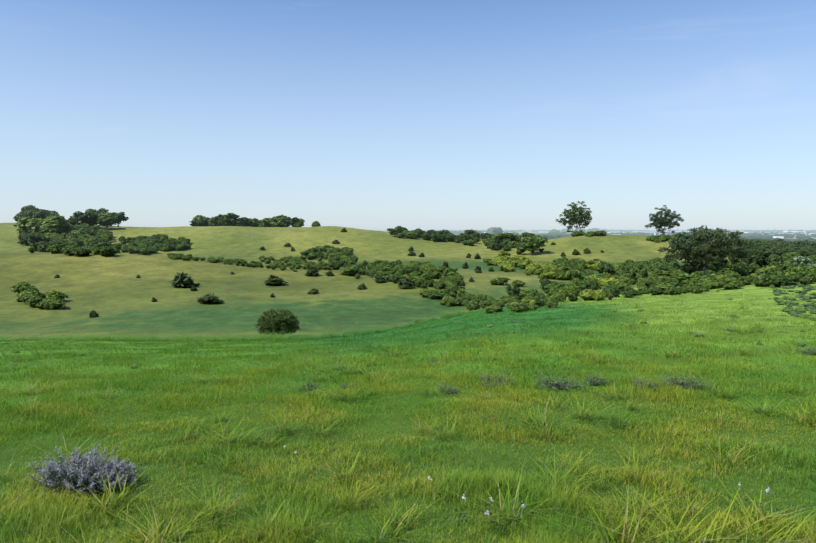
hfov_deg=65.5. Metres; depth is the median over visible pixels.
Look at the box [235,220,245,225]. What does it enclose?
crest tree
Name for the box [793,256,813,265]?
russian olive tree
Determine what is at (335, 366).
tussock grass
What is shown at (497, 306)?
valley shrub
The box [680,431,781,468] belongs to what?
tussock grass
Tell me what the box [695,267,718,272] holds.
shrub
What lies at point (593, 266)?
shrub
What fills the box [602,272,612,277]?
shrub
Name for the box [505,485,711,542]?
tussock grass
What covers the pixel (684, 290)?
shrub
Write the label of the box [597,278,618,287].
shrub
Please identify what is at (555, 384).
sage clump
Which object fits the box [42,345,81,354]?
tussock grass
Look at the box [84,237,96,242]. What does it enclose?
shrub
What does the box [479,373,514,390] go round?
sage clump
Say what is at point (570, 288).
shrub
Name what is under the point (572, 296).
shrub
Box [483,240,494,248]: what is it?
saddle shrub
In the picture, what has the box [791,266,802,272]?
shrub
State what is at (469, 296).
valley shrub
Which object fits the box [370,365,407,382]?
tussock grass
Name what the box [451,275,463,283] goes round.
shrub
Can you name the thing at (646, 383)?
sage clump
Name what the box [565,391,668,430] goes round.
tussock grass
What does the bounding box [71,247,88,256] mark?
shrub
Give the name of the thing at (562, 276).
shrub
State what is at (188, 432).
tussock grass
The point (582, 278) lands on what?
shrub
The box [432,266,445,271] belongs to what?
shrub
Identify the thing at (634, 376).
tussock grass
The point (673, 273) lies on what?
shrub
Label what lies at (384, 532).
tussock grass
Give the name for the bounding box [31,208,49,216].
tree wood
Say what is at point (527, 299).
shrub
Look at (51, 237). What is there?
shrub
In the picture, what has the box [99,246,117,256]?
shrub
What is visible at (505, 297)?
shrub
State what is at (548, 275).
lime shrub
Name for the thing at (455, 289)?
valley shrub
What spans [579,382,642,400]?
tussock grass
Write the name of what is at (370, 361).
tussock grass
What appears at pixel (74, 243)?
shrub
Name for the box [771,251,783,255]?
tree wood
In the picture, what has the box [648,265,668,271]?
tall thicket tree
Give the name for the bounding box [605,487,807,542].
tussock grass
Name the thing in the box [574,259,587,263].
shrub
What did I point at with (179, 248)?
shrub
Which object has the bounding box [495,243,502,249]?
saddle shrub
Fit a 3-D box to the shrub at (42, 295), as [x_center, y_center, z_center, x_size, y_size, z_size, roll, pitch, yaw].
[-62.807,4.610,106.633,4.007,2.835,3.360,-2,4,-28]
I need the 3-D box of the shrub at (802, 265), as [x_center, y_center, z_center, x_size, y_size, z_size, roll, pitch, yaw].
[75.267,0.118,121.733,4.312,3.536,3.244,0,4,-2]
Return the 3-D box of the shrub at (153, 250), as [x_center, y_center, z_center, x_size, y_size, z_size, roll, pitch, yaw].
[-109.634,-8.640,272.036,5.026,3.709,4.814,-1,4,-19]
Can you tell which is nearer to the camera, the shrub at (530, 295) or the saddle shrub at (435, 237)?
the shrub at (530, 295)
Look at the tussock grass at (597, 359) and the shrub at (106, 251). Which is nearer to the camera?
the tussock grass at (597, 359)
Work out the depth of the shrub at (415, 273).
139.13 m
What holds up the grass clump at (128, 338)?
on the terrain ground at (114, 293)
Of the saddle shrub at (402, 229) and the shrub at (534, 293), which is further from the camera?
the saddle shrub at (402, 229)
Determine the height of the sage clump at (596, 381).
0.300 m
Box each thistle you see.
[283,443,297,469]
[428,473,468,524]
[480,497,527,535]
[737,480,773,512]
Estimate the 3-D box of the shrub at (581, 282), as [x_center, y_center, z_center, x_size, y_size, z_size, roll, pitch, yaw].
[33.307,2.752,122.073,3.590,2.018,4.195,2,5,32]
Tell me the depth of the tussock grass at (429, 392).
15.03 m
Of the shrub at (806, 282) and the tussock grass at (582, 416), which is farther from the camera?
the shrub at (806, 282)
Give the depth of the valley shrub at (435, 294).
112.97 m
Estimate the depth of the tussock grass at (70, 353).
25.46 m
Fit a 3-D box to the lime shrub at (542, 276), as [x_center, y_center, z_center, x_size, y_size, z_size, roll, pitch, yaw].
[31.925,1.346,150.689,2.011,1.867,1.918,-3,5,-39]
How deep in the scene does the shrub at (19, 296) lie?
107.31 m
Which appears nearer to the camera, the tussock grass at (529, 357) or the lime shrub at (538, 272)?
the tussock grass at (529, 357)
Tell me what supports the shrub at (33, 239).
on the terrain ground at (114, 293)
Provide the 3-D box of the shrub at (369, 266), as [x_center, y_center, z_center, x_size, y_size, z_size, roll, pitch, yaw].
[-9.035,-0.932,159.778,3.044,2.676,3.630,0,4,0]
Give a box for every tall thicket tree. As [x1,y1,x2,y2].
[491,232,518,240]
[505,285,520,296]
[518,235,547,254]
[539,279,551,289]
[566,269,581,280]
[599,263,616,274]
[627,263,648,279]
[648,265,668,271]
[742,248,771,267]
[766,256,788,263]
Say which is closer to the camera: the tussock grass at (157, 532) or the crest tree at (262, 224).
the tussock grass at (157, 532)
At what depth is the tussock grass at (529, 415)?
12.25 m
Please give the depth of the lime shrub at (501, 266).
185.71 m
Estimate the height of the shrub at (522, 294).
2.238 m
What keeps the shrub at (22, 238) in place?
on the terrain ground at (114, 293)
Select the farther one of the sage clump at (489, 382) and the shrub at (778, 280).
the shrub at (778, 280)
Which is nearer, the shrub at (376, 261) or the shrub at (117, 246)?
the shrub at (376, 261)
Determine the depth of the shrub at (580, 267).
182.67 m
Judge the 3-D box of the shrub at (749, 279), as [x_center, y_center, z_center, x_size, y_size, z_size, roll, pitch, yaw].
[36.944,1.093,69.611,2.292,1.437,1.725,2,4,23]
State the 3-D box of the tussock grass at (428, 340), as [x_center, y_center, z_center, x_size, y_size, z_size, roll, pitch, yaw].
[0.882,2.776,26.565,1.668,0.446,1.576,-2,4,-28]
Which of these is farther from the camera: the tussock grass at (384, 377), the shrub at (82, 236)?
the shrub at (82, 236)
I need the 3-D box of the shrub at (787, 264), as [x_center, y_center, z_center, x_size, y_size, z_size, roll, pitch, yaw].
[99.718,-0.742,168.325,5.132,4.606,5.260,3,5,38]
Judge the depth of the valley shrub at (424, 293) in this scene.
115.14 m
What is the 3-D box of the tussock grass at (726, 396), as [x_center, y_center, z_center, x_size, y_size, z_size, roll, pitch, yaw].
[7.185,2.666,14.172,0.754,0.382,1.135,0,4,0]
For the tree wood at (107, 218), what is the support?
on the terrain ground at (114, 293)
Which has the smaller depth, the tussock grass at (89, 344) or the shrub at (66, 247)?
the tussock grass at (89, 344)
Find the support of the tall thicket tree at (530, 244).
on the terrain ground at (114, 293)
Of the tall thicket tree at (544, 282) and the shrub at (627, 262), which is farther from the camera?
the shrub at (627, 262)
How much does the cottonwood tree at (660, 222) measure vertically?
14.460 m
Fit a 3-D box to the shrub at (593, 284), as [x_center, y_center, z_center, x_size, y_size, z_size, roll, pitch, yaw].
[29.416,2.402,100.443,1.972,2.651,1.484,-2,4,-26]
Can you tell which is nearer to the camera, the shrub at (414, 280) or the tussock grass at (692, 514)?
the tussock grass at (692, 514)
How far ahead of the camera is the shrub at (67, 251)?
156.02 m
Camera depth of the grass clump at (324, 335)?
41.06 m
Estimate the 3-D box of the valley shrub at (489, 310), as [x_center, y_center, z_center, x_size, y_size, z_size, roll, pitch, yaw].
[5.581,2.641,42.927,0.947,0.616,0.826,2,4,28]
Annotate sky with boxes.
[0,0,815,229]
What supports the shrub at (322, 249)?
on the terrain ground at (114, 293)
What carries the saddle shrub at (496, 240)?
on the terrain ground at (114, 293)
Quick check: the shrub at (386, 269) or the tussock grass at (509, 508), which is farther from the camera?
the shrub at (386, 269)
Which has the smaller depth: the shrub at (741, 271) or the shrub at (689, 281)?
the shrub at (689, 281)
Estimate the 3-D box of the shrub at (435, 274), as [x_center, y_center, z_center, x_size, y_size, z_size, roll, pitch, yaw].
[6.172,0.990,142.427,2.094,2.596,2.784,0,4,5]
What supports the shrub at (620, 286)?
on the terrain ground at (114, 293)
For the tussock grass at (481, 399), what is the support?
on the terrain ground at (114, 293)
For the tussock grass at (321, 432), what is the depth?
12.10 m
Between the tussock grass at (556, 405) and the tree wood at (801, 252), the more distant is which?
the tree wood at (801, 252)
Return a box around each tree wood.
[13,210,35,221]
[18,211,29,218]
[21,205,37,211]
[24,210,49,219]
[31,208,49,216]
[47,210,61,216]
[73,211,97,224]
[74,212,97,225]
[85,208,108,224]
[96,212,116,229]
[111,212,128,226]
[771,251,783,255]
[794,250,805,255]
[805,252,815,255]
[806,247,815,251]
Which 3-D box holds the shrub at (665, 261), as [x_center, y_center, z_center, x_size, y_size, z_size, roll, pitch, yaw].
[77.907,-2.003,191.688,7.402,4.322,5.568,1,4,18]
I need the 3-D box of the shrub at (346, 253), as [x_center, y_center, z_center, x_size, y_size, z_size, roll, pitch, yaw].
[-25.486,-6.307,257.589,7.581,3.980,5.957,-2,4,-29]
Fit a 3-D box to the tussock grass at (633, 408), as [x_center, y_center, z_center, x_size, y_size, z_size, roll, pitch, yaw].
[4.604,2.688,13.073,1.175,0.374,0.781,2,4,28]
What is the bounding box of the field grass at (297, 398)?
[0,291,815,542]
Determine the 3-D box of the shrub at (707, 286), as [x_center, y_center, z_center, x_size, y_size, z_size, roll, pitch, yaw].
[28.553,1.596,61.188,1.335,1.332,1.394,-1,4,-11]
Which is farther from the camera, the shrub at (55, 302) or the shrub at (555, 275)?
the shrub at (555, 275)
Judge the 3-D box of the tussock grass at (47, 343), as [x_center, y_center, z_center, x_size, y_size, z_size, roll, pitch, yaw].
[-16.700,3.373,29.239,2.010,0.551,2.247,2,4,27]
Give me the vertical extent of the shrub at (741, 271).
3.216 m
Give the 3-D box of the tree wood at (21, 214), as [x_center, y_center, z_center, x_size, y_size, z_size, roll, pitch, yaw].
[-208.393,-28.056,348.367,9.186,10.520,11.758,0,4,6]
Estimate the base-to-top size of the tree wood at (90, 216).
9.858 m
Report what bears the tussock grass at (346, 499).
on the terrain ground at (114, 293)
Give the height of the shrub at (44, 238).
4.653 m
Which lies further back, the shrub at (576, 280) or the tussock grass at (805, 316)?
the shrub at (576, 280)
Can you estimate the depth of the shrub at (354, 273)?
146.08 m
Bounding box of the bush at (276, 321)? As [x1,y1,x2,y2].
[254,309,300,335]
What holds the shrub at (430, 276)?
on the terrain ground at (114, 293)
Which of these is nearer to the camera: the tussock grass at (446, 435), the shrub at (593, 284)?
the tussock grass at (446, 435)
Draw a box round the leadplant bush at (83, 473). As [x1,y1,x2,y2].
[25,444,145,497]
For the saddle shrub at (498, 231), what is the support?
on the terrain ground at (114, 293)
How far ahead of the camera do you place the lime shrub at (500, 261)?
202.98 m
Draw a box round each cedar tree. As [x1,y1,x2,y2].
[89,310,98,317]
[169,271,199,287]
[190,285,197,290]
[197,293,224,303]
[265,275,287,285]
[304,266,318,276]
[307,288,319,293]
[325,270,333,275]
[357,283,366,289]
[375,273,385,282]
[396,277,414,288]
[442,261,448,268]
[462,262,468,268]
[474,253,480,258]
[475,265,481,272]
[572,249,580,254]
[583,248,590,253]
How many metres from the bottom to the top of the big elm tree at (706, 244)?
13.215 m
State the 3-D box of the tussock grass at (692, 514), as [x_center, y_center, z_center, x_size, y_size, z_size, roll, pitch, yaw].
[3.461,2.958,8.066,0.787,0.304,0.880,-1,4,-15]
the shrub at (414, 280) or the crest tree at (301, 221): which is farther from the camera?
the crest tree at (301, 221)
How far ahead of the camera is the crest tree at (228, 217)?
364.34 m
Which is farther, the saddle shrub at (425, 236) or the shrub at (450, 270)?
the saddle shrub at (425, 236)
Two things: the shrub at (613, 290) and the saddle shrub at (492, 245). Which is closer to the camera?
the shrub at (613, 290)
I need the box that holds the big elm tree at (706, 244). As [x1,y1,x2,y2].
[657,225,751,270]
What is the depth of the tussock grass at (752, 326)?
24.89 m
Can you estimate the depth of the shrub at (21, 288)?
111.78 m
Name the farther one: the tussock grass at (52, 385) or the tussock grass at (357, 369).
the tussock grass at (357, 369)
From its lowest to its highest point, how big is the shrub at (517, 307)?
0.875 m
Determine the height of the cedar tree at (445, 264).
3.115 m
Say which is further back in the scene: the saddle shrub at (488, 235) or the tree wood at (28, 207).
the tree wood at (28, 207)
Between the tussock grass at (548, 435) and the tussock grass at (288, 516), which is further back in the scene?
the tussock grass at (548, 435)
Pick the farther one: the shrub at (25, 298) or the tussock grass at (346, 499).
the shrub at (25, 298)
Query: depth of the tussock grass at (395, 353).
22.95 m
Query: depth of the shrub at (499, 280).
134.10 m
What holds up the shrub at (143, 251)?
on the terrain ground at (114, 293)
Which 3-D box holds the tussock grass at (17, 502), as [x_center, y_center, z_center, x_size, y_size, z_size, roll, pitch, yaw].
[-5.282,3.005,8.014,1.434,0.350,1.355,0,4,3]
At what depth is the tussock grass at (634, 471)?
9.20 m
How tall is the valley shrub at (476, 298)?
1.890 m
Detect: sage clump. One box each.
[298,381,319,391]
[336,383,357,388]
[436,381,460,395]
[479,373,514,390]
[531,370,593,390]
[581,373,609,385]
[631,378,671,390]
[657,372,716,389]
[795,347,815,354]
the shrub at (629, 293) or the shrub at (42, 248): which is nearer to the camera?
the shrub at (629, 293)
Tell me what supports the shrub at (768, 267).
on the terrain ground at (114, 293)
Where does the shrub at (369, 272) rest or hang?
on the terrain ground at (114, 293)
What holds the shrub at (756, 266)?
on the terrain ground at (114, 293)
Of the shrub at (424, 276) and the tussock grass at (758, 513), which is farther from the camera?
the shrub at (424, 276)
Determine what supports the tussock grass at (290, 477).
on the terrain ground at (114, 293)
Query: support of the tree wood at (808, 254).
on the terrain ground at (114, 293)
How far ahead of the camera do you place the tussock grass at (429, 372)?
17.39 m
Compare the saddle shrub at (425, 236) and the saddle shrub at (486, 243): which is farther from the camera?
the saddle shrub at (425, 236)
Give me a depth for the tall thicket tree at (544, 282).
115.18 m
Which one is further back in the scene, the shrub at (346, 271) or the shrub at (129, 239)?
the shrub at (129, 239)
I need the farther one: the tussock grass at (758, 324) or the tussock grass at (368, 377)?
the tussock grass at (758, 324)
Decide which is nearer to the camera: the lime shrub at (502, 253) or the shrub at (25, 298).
the shrub at (25, 298)
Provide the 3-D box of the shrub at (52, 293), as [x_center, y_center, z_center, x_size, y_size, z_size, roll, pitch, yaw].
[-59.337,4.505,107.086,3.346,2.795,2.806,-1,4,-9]
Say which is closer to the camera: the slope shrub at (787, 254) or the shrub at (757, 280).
the shrub at (757, 280)
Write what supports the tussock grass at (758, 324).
on the terrain ground at (114, 293)
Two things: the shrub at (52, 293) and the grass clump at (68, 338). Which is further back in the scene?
the shrub at (52, 293)
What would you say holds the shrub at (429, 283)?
on the terrain ground at (114, 293)
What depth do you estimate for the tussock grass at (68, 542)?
7.09 m
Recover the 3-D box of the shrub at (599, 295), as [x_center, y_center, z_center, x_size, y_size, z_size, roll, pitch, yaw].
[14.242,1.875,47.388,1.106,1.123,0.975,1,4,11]
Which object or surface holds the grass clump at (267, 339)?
on the terrain ground at (114, 293)
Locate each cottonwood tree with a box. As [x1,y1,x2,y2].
[556,201,591,231]
[645,205,683,233]
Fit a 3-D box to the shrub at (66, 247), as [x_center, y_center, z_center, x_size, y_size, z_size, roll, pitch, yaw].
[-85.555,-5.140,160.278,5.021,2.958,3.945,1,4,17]
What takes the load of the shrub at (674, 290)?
on the terrain ground at (114, 293)
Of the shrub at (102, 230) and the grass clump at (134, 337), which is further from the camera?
the shrub at (102, 230)
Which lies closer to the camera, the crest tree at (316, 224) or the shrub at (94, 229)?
the shrub at (94, 229)
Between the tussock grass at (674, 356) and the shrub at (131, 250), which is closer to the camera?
the tussock grass at (674, 356)
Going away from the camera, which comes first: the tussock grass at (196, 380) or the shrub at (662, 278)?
the tussock grass at (196, 380)
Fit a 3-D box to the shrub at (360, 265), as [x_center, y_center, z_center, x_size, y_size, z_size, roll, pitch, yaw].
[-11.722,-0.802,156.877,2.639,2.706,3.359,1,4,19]
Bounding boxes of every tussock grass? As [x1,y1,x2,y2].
[0,360,29,371]
[0,454,31,485]
[0,484,64,522]
[1,350,35,361]
[1,374,58,395]
[1,397,58,415]
[1,467,170,528]
[2,516,65,542]
[4,433,151,464]
[10,391,46,408]
[19,357,64,369]
[19,376,69,389]
[20,343,59,354]
[27,337,70,348]
[28,521,111,542]
[29,363,90,377]
[32,336,78,344]
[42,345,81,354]
[57,512,131,542]
[60,380,127,399]
[67,346,81,356]
[72,365,104,378]
[82,338,106,345]
[109,491,244,542]
[164,404,295,456]
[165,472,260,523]
[165,521,254,542]
[169,418,217,438]
[179,370,216,383]
[195,435,250,466]
[197,492,308,540]
[207,400,248,422]
[212,371,235,382]
[240,425,307,451]
[243,375,301,395]
[250,448,333,491]
[255,486,356,542]
[261,403,314,435]
[295,358,320,366]
[297,382,328,396]
[302,445,374,484]
[304,411,352,437]
[306,356,360,370]
[309,371,331,379]
[311,381,392,401]
[317,470,411,511]
[319,499,434,542]
[333,356,372,374]
[341,359,369,373]
[344,360,397,380]
[357,337,385,347]
[357,352,392,365]
[363,493,446,529]
[370,340,411,356]
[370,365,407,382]
[371,341,394,347]
[407,416,437,433]
[412,365,436,378]
[413,378,454,396]
[419,410,479,442]
[420,333,441,342]
[442,459,589,523]
[444,362,476,375]
[460,384,494,400]
[470,404,502,422]
[476,391,612,431]
[487,440,641,494]
[488,395,526,411]
[496,402,559,424]
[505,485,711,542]
[506,347,542,362]
[507,407,583,440]
[536,392,573,409]
[546,390,649,421]
[556,360,584,370]
[561,404,603,418]
[563,334,593,341]
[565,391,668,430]
[573,469,670,527]
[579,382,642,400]
[581,349,608,364]
[589,445,666,488]
[597,441,663,465]
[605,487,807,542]
[608,478,703,518]
[613,395,654,411]
[620,367,647,383]
[650,486,714,518]
[655,343,693,358]
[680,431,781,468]
[682,325,709,333]
[689,404,734,424]
[695,377,735,397]
[699,492,815,542]
[709,469,815,532]
[714,318,767,333]
[717,340,772,355]
[719,377,737,399]
[727,394,798,415]
[746,317,773,328]
[748,321,770,332]
[752,515,813,542]
[761,396,815,426]
[773,378,807,393]
[795,312,811,318]
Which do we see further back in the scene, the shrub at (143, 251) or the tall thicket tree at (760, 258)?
the shrub at (143, 251)
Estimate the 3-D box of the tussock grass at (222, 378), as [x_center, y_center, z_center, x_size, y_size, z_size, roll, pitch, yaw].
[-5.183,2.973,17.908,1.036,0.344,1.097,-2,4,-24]
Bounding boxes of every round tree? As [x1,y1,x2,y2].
[13,216,42,233]
[39,214,70,233]
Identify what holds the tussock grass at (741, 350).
on the terrain ground at (114, 293)
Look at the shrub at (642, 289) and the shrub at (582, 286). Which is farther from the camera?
the shrub at (582, 286)
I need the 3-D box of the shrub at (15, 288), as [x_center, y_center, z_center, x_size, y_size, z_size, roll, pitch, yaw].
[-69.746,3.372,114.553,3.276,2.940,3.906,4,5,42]
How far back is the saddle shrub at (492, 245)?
274.04 m
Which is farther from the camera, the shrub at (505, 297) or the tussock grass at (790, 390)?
the shrub at (505, 297)
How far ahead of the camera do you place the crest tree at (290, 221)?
369.68 m
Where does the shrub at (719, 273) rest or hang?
on the terrain ground at (114, 293)
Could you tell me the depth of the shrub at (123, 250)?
272.89 m
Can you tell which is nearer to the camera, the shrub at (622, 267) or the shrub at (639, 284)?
the shrub at (639, 284)
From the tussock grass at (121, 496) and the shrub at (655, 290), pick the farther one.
the shrub at (655, 290)
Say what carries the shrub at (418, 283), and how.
on the terrain ground at (114, 293)
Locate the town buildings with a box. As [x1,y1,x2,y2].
[454,230,815,238]
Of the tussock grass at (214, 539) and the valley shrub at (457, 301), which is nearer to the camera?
the tussock grass at (214, 539)
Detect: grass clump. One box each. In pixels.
[45,330,79,339]
[113,333,148,341]
[117,333,146,340]
[126,330,170,341]
[253,331,283,340]
[312,329,342,338]
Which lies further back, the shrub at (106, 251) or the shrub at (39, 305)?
the shrub at (106, 251)
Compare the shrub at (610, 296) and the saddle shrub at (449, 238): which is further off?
the saddle shrub at (449, 238)
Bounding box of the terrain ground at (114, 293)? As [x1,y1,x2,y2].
[0,223,815,542]
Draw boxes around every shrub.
[11,282,30,292]
[16,290,27,301]
[17,234,29,245]
[18,233,27,245]
[19,286,27,291]
[20,293,36,303]
[22,291,45,301]
[26,285,39,292]
[26,295,42,307]
[27,234,40,243]
[27,246,35,252]
[28,232,43,235]
[36,298,49,308]
[37,243,48,251]
[39,236,51,240]
[42,296,65,308]
[44,300,52,309]
[46,234,64,239]
[46,244,60,253]
[46,290,68,298]
[48,240,63,246]
[60,241,79,246]
[60,245,75,253]
[63,247,74,255]
[65,219,79,225]
[66,225,80,231]
[69,231,82,235]
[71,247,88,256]
[75,234,88,238]
[77,229,92,235]
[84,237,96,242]
[89,226,104,232]
[92,240,109,243]
[94,229,112,233]
[94,242,109,247]
[94,247,101,254]
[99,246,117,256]
[100,233,111,240]
[113,243,121,249]
[121,247,127,252]
[126,237,136,242]
[128,247,135,253]
[140,248,149,254]
[147,247,157,253]
[167,244,177,250]
[175,245,182,250]
[299,259,307,264]
[302,250,314,256]
[308,251,317,258]
[315,247,326,251]
[328,260,345,266]
[330,261,339,269]
[340,267,357,275]
[342,251,352,256]
[351,269,356,275]
[356,263,365,268]
[358,269,367,274]
[366,262,375,269]
[366,270,374,275]
[374,259,383,263]
[375,269,385,275]
[382,267,393,271]
[385,262,396,266]
[387,228,400,236]
[388,274,404,281]
[395,226,407,232]
[396,268,410,273]
[405,231,417,238]
[407,266,419,272]
[410,271,421,276]
[412,278,424,285]
[415,280,422,287]
[418,289,430,297]
[420,265,432,271]
[420,274,429,279]
[421,233,431,240]
[425,273,432,279]
[425,279,433,286]
[428,290,445,299]
[431,233,444,241]
[431,271,439,278]
[432,230,444,233]
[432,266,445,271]
[434,281,444,288]
[439,296,450,305]
[442,282,453,288]
[443,268,458,275]
[445,297,454,306]
[446,234,455,241]
[449,292,456,297]
[450,278,459,285]
[450,285,464,293]
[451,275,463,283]
[453,298,463,305]
[457,235,465,241]
[457,288,466,296]
[464,230,475,234]
[464,302,479,309]
[465,294,474,300]
[467,239,476,245]
[472,295,480,302]
[479,233,487,239]
[479,294,486,300]
[479,300,491,308]
[482,258,492,264]
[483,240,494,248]
[484,234,493,238]
[484,306,497,313]
[486,227,493,233]
[488,243,495,250]
[489,277,509,284]
[489,303,502,311]
[491,237,502,243]
[492,229,502,233]
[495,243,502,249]
[495,299,504,306]
[497,259,507,265]
[498,250,510,256]
[499,264,504,270]
[499,295,517,304]
[500,239,510,244]
[503,245,511,250]
[503,264,515,271]
[508,302,527,312]
[512,280,524,286]
[518,290,527,299]
[521,296,534,302]
[524,270,531,275]
[525,291,539,295]
[525,293,535,298]
[528,303,538,310]
[531,263,541,268]
[534,268,542,274]
[534,299,544,305]
[537,273,545,278]
[540,281,560,288]
[544,284,557,295]
[544,296,559,308]
[545,272,555,278]
[553,271,561,279]
[555,263,570,271]
[557,270,570,279]
[558,257,569,260]
[558,285,578,296]
[558,292,565,301]
[560,283,586,295]
[567,291,577,301]
[571,278,581,282]
[573,280,588,287]
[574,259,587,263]
[576,263,584,271]
[578,275,587,280]
[578,289,594,300]
[584,274,599,281]
[585,231,592,236]
[587,278,598,289]
[588,259,599,264]
[588,264,598,269]
[591,289,605,300]
[595,231,602,235]
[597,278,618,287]
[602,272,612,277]
[602,286,620,297]
[608,293,613,299]
[611,275,621,281]
[612,265,626,269]
[613,282,628,291]
[617,270,625,276]
[620,273,636,280]
[620,290,638,297]
[621,277,633,286]
[623,259,633,265]
[623,268,632,272]
[630,261,644,264]
[637,280,657,287]
[637,281,645,287]
[638,286,648,293]
[645,274,655,279]
[645,286,662,294]
[648,269,670,275]
[654,259,678,262]
[654,282,679,286]
[655,275,677,282]
[656,283,673,294]
[667,286,682,294]
[671,270,678,276]
[674,273,697,284]
[680,264,695,273]
[681,287,689,293]
[687,277,695,285]
[689,286,706,293]
[692,275,710,286]
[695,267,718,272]
[696,270,715,276]
[698,281,711,291]
[704,278,718,289]
[713,278,742,289]
[715,271,723,276]
[720,260,740,271]
[721,271,738,278]
[724,275,746,286]
[733,268,746,275]
[736,263,754,275]
[741,275,754,284]
[749,263,759,273]
[752,273,766,286]
[754,268,778,275]
[758,266,780,270]
[760,274,795,286]
[767,261,784,270]
[773,270,792,275]
[782,253,796,256]
[783,261,793,269]
[784,270,794,276]
[786,263,806,269]
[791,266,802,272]
[791,271,815,283]
[802,265,815,270]
[802,279,809,284]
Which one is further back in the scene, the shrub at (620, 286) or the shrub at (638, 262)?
the shrub at (638, 262)
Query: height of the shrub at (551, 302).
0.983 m
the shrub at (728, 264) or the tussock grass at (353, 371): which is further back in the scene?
the shrub at (728, 264)
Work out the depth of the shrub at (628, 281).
119.65 m
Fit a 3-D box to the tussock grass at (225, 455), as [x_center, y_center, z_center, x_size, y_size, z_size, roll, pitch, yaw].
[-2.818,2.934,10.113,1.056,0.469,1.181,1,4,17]
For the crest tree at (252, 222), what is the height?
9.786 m
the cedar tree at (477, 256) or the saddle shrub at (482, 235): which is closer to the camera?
the cedar tree at (477, 256)
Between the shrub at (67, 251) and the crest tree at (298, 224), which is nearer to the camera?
the shrub at (67, 251)
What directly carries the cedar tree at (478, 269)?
on the terrain ground at (114, 293)
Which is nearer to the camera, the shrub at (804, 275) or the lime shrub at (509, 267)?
the shrub at (804, 275)
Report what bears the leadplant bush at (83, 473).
on the terrain ground at (114, 293)
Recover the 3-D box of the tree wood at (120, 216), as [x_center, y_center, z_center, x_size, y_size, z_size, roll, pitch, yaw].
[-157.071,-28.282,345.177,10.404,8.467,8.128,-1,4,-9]
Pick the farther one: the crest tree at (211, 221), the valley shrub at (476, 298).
the crest tree at (211, 221)
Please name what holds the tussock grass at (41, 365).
on the terrain ground at (114, 293)
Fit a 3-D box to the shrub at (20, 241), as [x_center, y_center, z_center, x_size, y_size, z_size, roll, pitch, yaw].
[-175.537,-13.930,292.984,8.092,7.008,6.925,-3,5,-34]
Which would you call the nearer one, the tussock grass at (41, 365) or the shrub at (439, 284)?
the tussock grass at (41, 365)
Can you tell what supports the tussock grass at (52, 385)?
on the terrain ground at (114, 293)
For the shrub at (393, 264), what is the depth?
186.98 m
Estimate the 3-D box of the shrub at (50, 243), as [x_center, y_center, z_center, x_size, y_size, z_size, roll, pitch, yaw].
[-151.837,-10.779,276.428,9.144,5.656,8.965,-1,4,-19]
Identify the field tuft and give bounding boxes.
[692,333,704,336]
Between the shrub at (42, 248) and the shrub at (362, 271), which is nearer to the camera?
the shrub at (362, 271)
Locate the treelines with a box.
[384,229,815,241]
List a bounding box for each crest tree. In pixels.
[190,220,203,225]
[191,215,204,225]
[201,217,209,224]
[208,217,215,225]
[213,214,224,224]
[215,220,229,225]
[218,213,239,222]
[232,217,248,225]
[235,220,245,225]
[246,218,260,226]
[260,222,269,226]
[261,215,290,226]
[286,217,298,226]
[292,218,304,226]
[294,222,301,226]
[311,221,320,226]
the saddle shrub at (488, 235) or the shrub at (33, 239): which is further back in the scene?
the saddle shrub at (488, 235)
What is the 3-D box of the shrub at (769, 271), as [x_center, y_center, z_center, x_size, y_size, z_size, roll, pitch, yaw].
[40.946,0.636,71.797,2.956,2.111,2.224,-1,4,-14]
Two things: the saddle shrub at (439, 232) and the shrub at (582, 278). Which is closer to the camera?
the shrub at (582, 278)
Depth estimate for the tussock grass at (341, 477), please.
9.61 m
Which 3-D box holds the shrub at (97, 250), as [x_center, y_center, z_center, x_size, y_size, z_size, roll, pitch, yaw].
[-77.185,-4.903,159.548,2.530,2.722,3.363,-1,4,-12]
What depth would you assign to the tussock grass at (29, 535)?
7.23 m
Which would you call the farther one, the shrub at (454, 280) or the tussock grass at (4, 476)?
the shrub at (454, 280)
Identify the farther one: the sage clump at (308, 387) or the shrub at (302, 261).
the shrub at (302, 261)
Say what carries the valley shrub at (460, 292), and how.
on the terrain ground at (114, 293)

